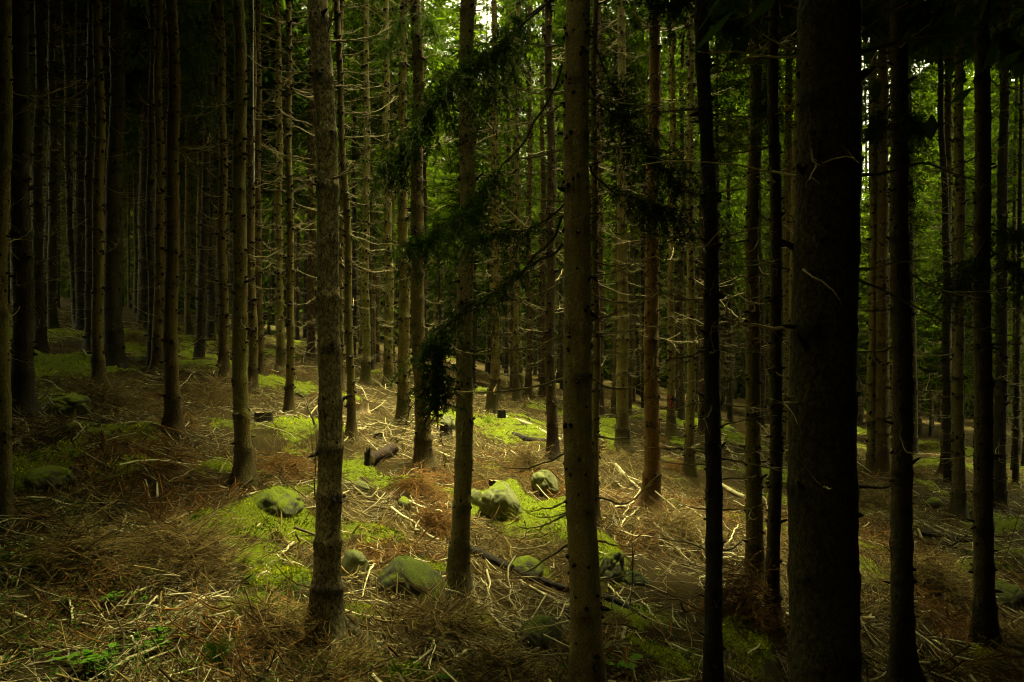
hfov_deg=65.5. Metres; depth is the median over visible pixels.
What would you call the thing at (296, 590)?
boulder
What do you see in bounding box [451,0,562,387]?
spruce tree
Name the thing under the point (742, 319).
spruce tree
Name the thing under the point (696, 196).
spruce tree
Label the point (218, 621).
twig litter
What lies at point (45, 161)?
spruce tree
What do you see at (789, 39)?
spruce tree
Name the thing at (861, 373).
spruce tree
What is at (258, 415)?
tree stump
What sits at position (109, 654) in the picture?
undergrowth
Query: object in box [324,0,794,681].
spruce tree
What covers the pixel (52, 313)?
spruce tree
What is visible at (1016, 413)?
spruce tree
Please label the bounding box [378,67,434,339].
spruce tree
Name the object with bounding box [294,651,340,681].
grass tuft
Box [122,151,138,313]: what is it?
spruce tree
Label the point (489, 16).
sky
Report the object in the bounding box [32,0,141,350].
spruce tree
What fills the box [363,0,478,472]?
spruce tree
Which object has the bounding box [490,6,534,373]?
spruce tree
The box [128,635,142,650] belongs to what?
fallen branch
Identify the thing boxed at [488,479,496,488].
tree stump
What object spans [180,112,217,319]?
spruce tree
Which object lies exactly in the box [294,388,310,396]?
boulder
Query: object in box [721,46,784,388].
spruce tree
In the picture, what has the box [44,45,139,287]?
spruce tree
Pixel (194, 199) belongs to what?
spruce tree
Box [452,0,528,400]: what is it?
spruce tree
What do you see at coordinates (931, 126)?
surrounding forest
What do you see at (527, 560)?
boulder
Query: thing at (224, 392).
brush heap
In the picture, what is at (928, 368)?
spruce tree
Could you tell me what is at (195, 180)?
spruce tree
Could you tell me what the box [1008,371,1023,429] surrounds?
spruce tree
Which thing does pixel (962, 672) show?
needle litter
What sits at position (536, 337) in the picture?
spruce tree
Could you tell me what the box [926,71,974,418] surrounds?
spruce tree
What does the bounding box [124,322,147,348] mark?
brush heap
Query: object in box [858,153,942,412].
spruce tree
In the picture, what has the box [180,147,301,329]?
spruce tree
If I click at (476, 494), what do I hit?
boulder
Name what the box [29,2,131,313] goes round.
spruce tree
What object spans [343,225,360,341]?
spruce tree
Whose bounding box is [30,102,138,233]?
spruce tree
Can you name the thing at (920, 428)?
spruce tree
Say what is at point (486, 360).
spruce tree
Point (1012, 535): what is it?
bare sapling
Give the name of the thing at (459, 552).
spruce tree
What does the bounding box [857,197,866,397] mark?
spruce tree
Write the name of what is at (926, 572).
brush heap
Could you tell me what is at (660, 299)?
spruce tree
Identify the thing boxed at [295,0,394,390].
spruce tree
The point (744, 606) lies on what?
brush heap
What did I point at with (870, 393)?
spruce tree
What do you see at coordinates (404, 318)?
spruce tree
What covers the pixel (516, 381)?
spruce tree
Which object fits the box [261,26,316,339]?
spruce tree
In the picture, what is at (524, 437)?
fallen log
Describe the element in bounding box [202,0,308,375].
spruce tree
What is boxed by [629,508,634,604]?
bare sapling
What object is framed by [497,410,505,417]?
tree stump
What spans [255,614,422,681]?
grass tuft
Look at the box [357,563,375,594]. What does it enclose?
fallen branch
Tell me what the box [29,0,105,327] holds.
spruce tree
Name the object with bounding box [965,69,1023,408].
spruce tree
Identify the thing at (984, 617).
spruce tree
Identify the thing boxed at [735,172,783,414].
spruce tree
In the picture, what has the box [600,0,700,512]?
spruce tree
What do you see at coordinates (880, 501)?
brush heap
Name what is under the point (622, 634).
fallen branch
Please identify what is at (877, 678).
fallen branch
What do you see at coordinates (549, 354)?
spruce tree
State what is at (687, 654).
boulder
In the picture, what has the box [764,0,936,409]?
spruce tree
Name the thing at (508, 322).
spruce tree
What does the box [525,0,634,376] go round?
spruce tree
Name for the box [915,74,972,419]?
spruce tree
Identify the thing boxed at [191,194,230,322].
spruce tree
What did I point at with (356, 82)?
spruce tree
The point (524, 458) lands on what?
brush heap
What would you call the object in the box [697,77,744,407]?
spruce tree
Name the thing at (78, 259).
spruce tree
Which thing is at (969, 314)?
spruce tree
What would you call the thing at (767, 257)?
spruce tree
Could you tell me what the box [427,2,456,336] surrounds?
spruce tree
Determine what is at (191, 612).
fallen branch
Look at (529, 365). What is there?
spruce tree
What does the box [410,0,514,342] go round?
spruce tree
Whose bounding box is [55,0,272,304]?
spruce tree
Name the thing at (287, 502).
boulder
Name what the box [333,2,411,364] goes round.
spruce tree
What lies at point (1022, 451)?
spruce tree
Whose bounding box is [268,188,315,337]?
spruce tree
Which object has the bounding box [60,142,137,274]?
spruce tree
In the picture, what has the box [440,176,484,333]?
spruce tree
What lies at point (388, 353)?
spruce tree
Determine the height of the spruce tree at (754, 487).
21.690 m
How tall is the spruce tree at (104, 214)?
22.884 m
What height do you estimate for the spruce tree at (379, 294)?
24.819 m
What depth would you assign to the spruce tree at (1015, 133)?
27.05 m
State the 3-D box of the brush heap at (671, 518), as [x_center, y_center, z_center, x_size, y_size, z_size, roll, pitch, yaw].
[2.513,2.921,12.486,1.733,1.046,1.771,0,0,0]
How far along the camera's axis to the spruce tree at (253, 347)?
18.10 m
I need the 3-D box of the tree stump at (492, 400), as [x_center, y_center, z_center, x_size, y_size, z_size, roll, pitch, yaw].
[-0.544,1.552,21.038,0.413,0.816,0.377,0,0,0]
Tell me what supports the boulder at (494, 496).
on the ground
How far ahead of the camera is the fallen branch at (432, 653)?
7.49 m
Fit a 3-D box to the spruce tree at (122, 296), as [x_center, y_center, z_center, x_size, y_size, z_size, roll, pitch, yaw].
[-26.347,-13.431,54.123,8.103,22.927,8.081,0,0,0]
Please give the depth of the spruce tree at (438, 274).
44.46 m
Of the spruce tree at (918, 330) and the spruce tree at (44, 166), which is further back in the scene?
the spruce tree at (44, 166)
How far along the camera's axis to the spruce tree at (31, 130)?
36.91 m
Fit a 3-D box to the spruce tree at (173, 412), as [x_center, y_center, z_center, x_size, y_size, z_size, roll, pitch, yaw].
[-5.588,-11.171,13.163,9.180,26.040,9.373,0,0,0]
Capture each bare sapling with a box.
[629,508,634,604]
[1001,502,1023,567]
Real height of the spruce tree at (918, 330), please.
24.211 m
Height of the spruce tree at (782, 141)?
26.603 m
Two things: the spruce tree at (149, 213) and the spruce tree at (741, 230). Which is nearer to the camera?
the spruce tree at (149, 213)
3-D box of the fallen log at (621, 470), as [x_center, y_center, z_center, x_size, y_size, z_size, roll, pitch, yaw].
[2.307,2.707,15.946,0.097,0.374,1.193,0,0,-17]
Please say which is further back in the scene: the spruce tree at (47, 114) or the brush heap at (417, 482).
the spruce tree at (47, 114)
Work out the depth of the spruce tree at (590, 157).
28.54 m
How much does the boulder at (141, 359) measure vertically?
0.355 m
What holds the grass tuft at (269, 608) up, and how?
on the ground
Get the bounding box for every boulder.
[25,465,74,489]
[41,393,90,418]
[133,356,145,362]
[254,486,304,517]
[292,582,309,599]
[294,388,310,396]
[341,549,368,577]
[351,480,369,492]
[375,555,452,605]
[395,496,411,510]
[440,413,454,428]
[471,489,481,505]
[473,386,486,396]
[478,480,521,521]
[510,555,542,581]
[515,615,566,663]
[531,470,558,496]
[600,551,624,582]
[623,568,649,585]
[666,441,684,449]
[679,649,692,659]
[721,425,735,431]
[926,497,943,508]
[995,580,1023,616]
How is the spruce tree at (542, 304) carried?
on the ground
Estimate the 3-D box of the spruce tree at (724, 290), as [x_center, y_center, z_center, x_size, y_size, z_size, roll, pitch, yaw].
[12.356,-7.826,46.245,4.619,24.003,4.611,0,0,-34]
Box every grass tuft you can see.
[191,625,246,671]
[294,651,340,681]
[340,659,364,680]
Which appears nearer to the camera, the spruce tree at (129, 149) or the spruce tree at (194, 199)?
the spruce tree at (129, 149)
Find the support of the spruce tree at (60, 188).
on the ground
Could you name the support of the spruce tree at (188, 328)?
on the ground
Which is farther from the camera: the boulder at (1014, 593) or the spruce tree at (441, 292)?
the spruce tree at (441, 292)
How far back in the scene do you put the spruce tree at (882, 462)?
20.03 m
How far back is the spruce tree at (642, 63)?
26.30 m
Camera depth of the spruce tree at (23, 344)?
12.86 m
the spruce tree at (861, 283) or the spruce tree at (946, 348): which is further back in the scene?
the spruce tree at (861, 283)
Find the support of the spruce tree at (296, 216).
on the ground
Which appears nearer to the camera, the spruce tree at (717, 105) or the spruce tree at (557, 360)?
the spruce tree at (717, 105)
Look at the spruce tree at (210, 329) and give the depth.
27.85 m
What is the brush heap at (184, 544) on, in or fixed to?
on the ground
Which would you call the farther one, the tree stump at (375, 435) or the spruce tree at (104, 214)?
the spruce tree at (104, 214)
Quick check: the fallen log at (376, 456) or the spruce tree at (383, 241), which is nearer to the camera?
the fallen log at (376, 456)
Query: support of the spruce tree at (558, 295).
on the ground
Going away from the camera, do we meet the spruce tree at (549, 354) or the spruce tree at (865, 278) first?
the spruce tree at (549, 354)
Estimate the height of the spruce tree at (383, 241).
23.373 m
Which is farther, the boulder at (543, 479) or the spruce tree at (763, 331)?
the spruce tree at (763, 331)
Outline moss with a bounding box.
[9,317,1023,681]
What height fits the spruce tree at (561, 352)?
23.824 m
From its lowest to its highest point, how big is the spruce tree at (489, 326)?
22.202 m
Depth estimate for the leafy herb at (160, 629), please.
6.94 m
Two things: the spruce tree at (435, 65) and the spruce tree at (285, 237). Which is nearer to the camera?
the spruce tree at (435, 65)
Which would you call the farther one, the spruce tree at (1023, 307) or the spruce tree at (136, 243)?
the spruce tree at (136, 243)
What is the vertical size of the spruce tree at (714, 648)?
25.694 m
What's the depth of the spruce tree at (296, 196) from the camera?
30.76 m
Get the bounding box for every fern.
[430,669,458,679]
[604,651,642,668]
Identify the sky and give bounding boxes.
[302,0,1014,205]
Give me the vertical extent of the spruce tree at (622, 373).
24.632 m
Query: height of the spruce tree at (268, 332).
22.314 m
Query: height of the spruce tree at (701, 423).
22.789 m
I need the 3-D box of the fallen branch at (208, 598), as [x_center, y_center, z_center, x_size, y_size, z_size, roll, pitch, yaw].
[-2.970,2.570,7.797,0.959,0.173,0.190,0,0,-43]
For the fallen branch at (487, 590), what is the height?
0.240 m
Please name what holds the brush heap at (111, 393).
on the ground
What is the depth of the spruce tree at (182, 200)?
57.37 m
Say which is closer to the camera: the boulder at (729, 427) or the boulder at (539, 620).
the boulder at (539, 620)
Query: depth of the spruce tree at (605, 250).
42.88 m
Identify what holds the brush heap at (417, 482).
on the ground
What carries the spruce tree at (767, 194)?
on the ground
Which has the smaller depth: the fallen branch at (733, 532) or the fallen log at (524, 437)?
the fallen branch at (733, 532)
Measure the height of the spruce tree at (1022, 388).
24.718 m
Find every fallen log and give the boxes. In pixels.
[371,443,397,464]
[470,546,650,619]
[496,415,562,439]
[511,432,562,442]
[614,463,640,489]
[722,483,745,497]
[913,530,972,541]
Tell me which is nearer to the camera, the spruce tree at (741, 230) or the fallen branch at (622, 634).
the fallen branch at (622, 634)
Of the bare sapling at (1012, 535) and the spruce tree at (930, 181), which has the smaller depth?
the bare sapling at (1012, 535)
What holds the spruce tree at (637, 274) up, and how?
on the ground
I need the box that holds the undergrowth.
[0,495,563,681]
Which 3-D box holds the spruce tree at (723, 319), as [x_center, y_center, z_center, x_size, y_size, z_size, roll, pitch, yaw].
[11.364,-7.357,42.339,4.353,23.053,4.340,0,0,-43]
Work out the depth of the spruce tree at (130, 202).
60.80 m
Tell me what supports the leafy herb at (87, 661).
on the ground
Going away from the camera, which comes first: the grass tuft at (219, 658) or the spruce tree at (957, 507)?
the grass tuft at (219, 658)
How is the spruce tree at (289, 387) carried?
on the ground
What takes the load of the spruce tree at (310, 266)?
on the ground
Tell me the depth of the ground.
12.52 m
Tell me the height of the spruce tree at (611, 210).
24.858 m
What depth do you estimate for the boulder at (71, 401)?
13.46 m
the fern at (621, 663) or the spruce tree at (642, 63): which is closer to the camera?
the fern at (621, 663)
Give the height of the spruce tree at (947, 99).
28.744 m
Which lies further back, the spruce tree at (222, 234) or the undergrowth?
the spruce tree at (222, 234)
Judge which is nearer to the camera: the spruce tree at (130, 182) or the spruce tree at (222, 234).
the spruce tree at (222, 234)
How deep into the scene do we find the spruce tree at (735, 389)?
57.90 m
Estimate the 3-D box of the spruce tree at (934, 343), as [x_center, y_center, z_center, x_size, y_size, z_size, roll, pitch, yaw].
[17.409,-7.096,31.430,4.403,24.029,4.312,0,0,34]
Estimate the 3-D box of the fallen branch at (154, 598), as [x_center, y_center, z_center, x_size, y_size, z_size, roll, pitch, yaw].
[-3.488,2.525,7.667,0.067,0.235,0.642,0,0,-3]
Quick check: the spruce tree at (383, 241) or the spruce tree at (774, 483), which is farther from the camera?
the spruce tree at (383, 241)
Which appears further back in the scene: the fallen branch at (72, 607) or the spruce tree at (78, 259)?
the spruce tree at (78, 259)
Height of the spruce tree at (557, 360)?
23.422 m
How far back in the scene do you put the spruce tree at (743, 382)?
60.92 m
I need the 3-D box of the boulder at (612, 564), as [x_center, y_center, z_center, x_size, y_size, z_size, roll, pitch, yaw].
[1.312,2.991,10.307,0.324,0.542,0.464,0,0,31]
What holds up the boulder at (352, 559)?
on the ground
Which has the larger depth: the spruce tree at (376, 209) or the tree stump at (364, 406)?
the spruce tree at (376, 209)
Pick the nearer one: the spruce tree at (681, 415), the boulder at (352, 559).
the boulder at (352, 559)
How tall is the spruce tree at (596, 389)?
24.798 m
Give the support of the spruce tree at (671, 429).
on the ground
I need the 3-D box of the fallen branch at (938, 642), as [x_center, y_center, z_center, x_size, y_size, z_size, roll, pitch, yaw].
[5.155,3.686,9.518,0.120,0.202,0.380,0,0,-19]
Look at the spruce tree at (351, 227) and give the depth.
47.49 m
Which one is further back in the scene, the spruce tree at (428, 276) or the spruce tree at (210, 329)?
the spruce tree at (428, 276)
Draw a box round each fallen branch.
[50,594,88,627]
[98,620,164,638]
[117,420,181,447]
[120,576,155,612]
[128,583,167,597]
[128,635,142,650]
[134,595,158,626]
[163,595,238,623]
[175,606,229,622]
[280,541,294,554]
[352,599,426,612]
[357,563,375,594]
[424,637,435,668]
[479,577,502,605]
[608,584,635,601]
[619,626,629,637]
[640,601,668,628]
[728,524,741,540]
[865,637,924,681]
[931,639,958,660]
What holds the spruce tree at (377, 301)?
on the ground
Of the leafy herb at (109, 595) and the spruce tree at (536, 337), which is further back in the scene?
the spruce tree at (536, 337)
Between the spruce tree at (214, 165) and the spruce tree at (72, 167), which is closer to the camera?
the spruce tree at (214, 165)
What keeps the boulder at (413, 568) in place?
on the ground
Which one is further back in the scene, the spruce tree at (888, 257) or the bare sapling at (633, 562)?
the spruce tree at (888, 257)
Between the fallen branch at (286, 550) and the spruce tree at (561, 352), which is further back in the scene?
the spruce tree at (561, 352)
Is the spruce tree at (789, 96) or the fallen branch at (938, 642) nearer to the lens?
the fallen branch at (938, 642)
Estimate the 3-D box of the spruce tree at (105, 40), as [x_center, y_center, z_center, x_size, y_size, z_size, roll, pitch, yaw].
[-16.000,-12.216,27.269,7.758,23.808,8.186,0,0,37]
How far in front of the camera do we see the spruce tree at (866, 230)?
38.20 m
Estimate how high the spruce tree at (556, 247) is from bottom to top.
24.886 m
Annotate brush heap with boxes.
[0,496,179,617]
[38,366,186,420]
[88,490,293,592]
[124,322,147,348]
[141,358,272,410]
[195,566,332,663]
[254,443,343,488]
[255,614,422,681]
[363,567,544,674]
[372,367,396,384]
[381,460,453,505]
[400,493,482,540]
[431,621,566,681]
[489,433,562,473]
[623,495,724,555]
[661,452,702,477]
[686,541,788,658]
[859,481,930,519]
[871,520,1006,614]
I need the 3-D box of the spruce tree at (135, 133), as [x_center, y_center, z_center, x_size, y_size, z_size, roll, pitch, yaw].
[-15.606,-11.536,33.878,8.547,22.690,8.030,0,0,0]
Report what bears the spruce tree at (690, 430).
on the ground
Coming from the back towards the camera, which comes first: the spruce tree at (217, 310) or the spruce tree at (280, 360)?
the spruce tree at (217, 310)
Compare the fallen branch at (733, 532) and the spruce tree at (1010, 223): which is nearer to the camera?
the fallen branch at (733, 532)
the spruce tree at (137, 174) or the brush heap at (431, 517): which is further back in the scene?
the spruce tree at (137, 174)
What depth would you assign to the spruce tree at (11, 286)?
33.72 m
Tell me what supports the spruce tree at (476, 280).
on the ground
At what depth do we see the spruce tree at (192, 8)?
21.53 m
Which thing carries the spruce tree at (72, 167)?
on the ground
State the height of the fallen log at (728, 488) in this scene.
0.189 m
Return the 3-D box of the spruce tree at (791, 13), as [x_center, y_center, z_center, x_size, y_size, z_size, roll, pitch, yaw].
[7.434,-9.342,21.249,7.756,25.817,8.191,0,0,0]
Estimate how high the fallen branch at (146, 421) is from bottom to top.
0.544 m
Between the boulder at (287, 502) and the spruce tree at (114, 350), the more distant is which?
the spruce tree at (114, 350)
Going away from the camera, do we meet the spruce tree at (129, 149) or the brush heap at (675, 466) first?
the brush heap at (675, 466)
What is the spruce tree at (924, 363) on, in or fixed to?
on the ground
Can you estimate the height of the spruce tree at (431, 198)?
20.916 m
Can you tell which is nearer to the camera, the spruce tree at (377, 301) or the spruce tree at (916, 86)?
the spruce tree at (916, 86)
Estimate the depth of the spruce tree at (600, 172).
24.76 m
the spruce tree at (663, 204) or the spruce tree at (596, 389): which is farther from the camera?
the spruce tree at (663, 204)
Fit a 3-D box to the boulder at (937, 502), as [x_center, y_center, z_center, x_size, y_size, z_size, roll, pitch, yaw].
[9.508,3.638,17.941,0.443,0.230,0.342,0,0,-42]
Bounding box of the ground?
[0,297,1023,681]
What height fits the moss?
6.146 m
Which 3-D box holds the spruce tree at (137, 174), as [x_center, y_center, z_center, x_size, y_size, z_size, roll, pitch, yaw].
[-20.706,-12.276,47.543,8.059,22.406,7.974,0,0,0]
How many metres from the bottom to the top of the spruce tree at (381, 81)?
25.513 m
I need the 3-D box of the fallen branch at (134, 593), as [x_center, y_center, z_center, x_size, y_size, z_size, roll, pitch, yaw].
[-3.743,2.500,7.927,0.174,0.187,0.707,0,0,7]
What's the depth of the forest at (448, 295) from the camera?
63.40 m
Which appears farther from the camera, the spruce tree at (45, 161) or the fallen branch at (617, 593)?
the spruce tree at (45, 161)
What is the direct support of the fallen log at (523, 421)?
on the ground
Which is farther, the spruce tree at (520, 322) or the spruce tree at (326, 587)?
the spruce tree at (520, 322)
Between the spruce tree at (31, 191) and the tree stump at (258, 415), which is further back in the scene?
the spruce tree at (31, 191)
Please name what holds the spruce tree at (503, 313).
on the ground
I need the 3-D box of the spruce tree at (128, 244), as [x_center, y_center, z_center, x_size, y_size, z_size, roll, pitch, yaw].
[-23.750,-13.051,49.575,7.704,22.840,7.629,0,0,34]
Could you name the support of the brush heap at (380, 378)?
on the ground
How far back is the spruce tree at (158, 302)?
18.44 m
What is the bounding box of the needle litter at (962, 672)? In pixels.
[0,296,1023,681]
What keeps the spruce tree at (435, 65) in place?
on the ground
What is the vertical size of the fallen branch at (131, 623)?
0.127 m
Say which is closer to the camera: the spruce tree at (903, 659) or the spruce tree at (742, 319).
the spruce tree at (903, 659)
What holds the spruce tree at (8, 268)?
on the ground
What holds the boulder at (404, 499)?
on the ground
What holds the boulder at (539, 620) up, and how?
on the ground
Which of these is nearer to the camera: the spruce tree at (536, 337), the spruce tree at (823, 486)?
the spruce tree at (823, 486)
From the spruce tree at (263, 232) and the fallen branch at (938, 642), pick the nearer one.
the fallen branch at (938, 642)
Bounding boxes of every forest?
[42,55,1022,420]
[689,0,1023,140]
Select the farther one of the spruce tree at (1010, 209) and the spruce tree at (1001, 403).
the spruce tree at (1010, 209)
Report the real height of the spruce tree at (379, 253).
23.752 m
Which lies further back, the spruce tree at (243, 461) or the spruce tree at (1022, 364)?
the spruce tree at (1022, 364)
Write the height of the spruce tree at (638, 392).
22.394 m
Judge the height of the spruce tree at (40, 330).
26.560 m
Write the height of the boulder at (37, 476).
0.363 m
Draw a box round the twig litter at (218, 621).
[0,303,1023,681]
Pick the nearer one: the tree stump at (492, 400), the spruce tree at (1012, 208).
the tree stump at (492, 400)
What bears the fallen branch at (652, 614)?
on the ground
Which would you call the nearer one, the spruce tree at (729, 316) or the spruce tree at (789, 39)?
the spruce tree at (789, 39)
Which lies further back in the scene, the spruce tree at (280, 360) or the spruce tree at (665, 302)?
the spruce tree at (665, 302)
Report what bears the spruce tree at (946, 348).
on the ground
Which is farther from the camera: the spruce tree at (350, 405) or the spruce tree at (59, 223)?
the spruce tree at (59, 223)
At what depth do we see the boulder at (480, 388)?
26.03 m
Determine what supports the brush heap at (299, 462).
on the ground
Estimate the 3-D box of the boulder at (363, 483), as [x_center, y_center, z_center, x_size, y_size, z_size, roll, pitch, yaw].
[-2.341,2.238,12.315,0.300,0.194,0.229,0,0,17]
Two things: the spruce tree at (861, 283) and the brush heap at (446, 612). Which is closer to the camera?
the brush heap at (446, 612)
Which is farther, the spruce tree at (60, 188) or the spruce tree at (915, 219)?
the spruce tree at (60, 188)
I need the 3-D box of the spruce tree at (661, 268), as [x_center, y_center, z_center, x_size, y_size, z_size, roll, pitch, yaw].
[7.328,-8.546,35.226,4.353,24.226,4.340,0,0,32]
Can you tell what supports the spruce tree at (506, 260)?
on the ground
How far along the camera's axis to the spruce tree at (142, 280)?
29.66 m
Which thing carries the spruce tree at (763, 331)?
on the ground
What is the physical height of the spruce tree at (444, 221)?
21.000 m
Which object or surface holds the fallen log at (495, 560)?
on the ground
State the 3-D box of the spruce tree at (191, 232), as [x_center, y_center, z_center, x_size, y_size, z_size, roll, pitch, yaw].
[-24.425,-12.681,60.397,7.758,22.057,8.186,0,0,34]
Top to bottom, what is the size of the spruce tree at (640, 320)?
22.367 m
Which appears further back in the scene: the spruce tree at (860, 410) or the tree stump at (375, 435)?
the spruce tree at (860, 410)
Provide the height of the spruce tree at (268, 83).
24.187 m
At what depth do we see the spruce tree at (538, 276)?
45.08 m
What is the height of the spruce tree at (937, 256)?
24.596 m
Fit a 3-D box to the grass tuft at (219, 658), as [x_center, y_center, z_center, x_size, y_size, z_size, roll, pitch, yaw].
[-2.510,2.633,6.842,0.502,0.349,0.507,0,0,-18]
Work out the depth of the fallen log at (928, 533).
14.78 m
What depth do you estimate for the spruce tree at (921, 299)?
31.11 m
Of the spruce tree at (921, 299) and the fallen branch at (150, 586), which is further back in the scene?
the spruce tree at (921, 299)
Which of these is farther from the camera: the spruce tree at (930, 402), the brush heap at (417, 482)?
the spruce tree at (930, 402)
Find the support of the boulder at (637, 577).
on the ground
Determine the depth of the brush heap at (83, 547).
8.12 m
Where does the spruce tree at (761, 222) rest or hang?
on the ground
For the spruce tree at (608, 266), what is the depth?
44.26 m
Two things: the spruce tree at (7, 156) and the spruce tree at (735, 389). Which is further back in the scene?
the spruce tree at (735, 389)
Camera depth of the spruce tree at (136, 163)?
41.49 m
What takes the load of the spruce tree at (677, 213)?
on the ground
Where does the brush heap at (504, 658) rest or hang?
on the ground
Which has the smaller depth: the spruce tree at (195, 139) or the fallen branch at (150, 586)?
the fallen branch at (150, 586)
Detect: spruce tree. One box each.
[0,0,54,526]
[7,0,97,422]
[7,44,84,304]
[8,3,86,287]
[9,121,43,299]
[10,0,93,354]
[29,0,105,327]
[29,0,108,292]
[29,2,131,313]
[30,0,85,328]
[30,0,126,330]
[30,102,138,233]
[30,103,75,307]
[30,125,132,271]
[30,131,72,275]
[30,149,62,246]
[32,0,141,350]
[40,0,132,387]
[42,132,138,290]
[42,148,127,249]
[42,164,73,282]
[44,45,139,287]
[44,178,73,202]
[46,46,195,303]
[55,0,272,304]
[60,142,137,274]
[60,164,138,308]
[61,0,149,368]
[63,165,126,250]
[89,0,245,373]
[104,0,199,365]
[106,62,154,329]
[121,189,137,306]
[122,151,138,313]
[122,169,184,278]
[122,184,137,284]
[123,0,291,359]
[124,134,182,284]
[125,0,284,439]
[125,66,298,328]
[125,165,191,259]
[136,90,262,304]
[136,184,193,296]
[167,0,345,339]
[178,74,215,335]
[179,161,229,306]
[179,177,228,321]
[179,204,195,295]
[179,205,214,301]
[180,0,277,383]
[180,66,233,340]
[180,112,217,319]
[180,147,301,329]
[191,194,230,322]
[193,0,269,489]
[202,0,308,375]
[214,172,301,289]
[225,0,351,414]
[228,0,310,394]
[228,49,315,334]
[242,0,391,657]
[244,0,316,373]
[261,0,360,334]
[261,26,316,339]
[265,196,316,332]
[267,0,316,358]
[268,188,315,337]
[285,0,411,440]
[292,0,376,307]
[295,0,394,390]
[297,0,408,367]
[308,0,439,369]
[315,4,383,353]
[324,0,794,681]
[328,0,456,381]
[330,35,361,341]
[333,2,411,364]
[336,0,409,383]
[337,0,428,362]
[339,68,410,325]
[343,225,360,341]
[346,0,427,388]
[351,188,394,309]
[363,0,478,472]
[370,0,491,380]
[371,245,395,343]
[376,0,440,424]
[377,0,450,323]
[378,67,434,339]
[381,32,435,337]
[408,48,453,334]
[410,0,457,343]
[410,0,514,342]
[426,24,513,344]
[427,0,532,380]
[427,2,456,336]
[430,124,499,344]
[431,0,563,598]
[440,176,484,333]
[448,2,524,374]
[449,255,486,336]
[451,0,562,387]
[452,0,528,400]
[474,0,613,460]
[475,0,560,400]
[476,17,525,371]
[476,30,533,367]
[477,0,557,383]
[483,130,536,365]
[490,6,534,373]
[497,0,560,397]
[499,2,546,354]
[511,1,563,396]
[514,1,605,389]
[520,10,563,382]
[520,27,557,378]
[520,30,545,374]
[523,0,636,351]
[524,0,646,399]
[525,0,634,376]
[535,16,563,360]
[537,121,563,332]
[548,0,643,525]
[555,0,639,414]
[557,0,675,414]
[560,0,695,415]
[588,0,673,452]
[589,0,784,681]
[589,6,615,344]
[590,0,696,408]
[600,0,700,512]
[601,8,629,358]
[602,3,663,364]
[603,3,676,401]
[603,33,663,394]
[605,12,685,379]
[621,0,1021,681]
[628,0,702,435]
[629,184,667,389]
[635,27,726,410]
[640,4,747,477]
[658,35,684,375]
[658,118,685,356]
[659,29,746,412]
[659,35,735,383]
[660,5,718,419]
[660,6,783,424]
[660,39,723,363]
[662,0,884,638]
[662,12,743,433]
[666,0,879,591]
[669,12,795,446]
[678,36,783,421]
[694,0,878,412]
[696,57,746,410]
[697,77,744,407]
[708,0,888,460]
[709,35,795,430]
[720,78,748,406]
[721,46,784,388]
[722,84,782,396]
[725,114,745,398]
[730,53,795,387]
[732,74,785,397]
[732,155,745,398]
[733,192,766,388]
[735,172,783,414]
[761,59,866,266]
[762,50,866,286]
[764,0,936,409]
[788,0,1014,681]
[857,0,927,473]
[857,64,891,404]
[857,66,890,401]
[857,122,865,421]
[857,141,942,443]
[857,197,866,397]
[858,5,938,460]
[858,124,890,401]
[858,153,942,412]
[858,184,935,405]
[859,0,940,477]
[859,1,944,419]
[859,151,868,353]
[859,205,941,413]
[861,0,1023,653]
[862,0,1023,482]
[862,4,995,454]
[890,370,891,420]
[909,0,1023,521]
[910,49,994,474]
[913,63,940,436]
[914,63,1011,424]
[914,68,940,433]
[914,73,1009,417]
[914,87,972,419]
[915,0,1023,515]
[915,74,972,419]
[917,66,1023,447]
[920,6,1023,484]
[921,64,941,428]
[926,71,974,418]
[937,59,1023,469]
[965,61,1023,465]
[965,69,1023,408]
[968,71,1023,422]
[991,93,1023,422]
[992,79,1023,454]
[1008,136,1023,390]
[1008,207,1023,366]
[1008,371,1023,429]
[1021,387,1023,428]
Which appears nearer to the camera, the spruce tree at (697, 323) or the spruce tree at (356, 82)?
the spruce tree at (356, 82)
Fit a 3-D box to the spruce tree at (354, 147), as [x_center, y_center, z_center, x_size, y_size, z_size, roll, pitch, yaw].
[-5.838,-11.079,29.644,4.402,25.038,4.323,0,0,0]
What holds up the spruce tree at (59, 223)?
on the ground
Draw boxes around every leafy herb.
[44,642,116,679]
[82,590,147,609]
[134,625,186,651]
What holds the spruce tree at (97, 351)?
on the ground
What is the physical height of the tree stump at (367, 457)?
0.505 m
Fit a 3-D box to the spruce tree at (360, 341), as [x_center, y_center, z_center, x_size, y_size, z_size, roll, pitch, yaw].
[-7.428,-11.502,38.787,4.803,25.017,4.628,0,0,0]
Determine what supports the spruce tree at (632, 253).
on the ground
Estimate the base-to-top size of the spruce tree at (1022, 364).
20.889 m
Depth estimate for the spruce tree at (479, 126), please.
30.16 m
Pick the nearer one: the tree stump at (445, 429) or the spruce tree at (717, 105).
the tree stump at (445, 429)
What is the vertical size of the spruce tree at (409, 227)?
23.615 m
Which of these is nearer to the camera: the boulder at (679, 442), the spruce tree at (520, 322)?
the boulder at (679, 442)
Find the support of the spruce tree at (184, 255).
on the ground
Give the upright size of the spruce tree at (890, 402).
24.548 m
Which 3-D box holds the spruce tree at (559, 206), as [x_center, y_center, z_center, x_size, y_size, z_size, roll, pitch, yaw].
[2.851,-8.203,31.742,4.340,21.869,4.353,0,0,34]
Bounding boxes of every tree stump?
[253,412,273,422]
[356,403,369,415]
[364,446,371,466]
[373,432,382,439]
[439,425,453,437]
[485,385,497,412]
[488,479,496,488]
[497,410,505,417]

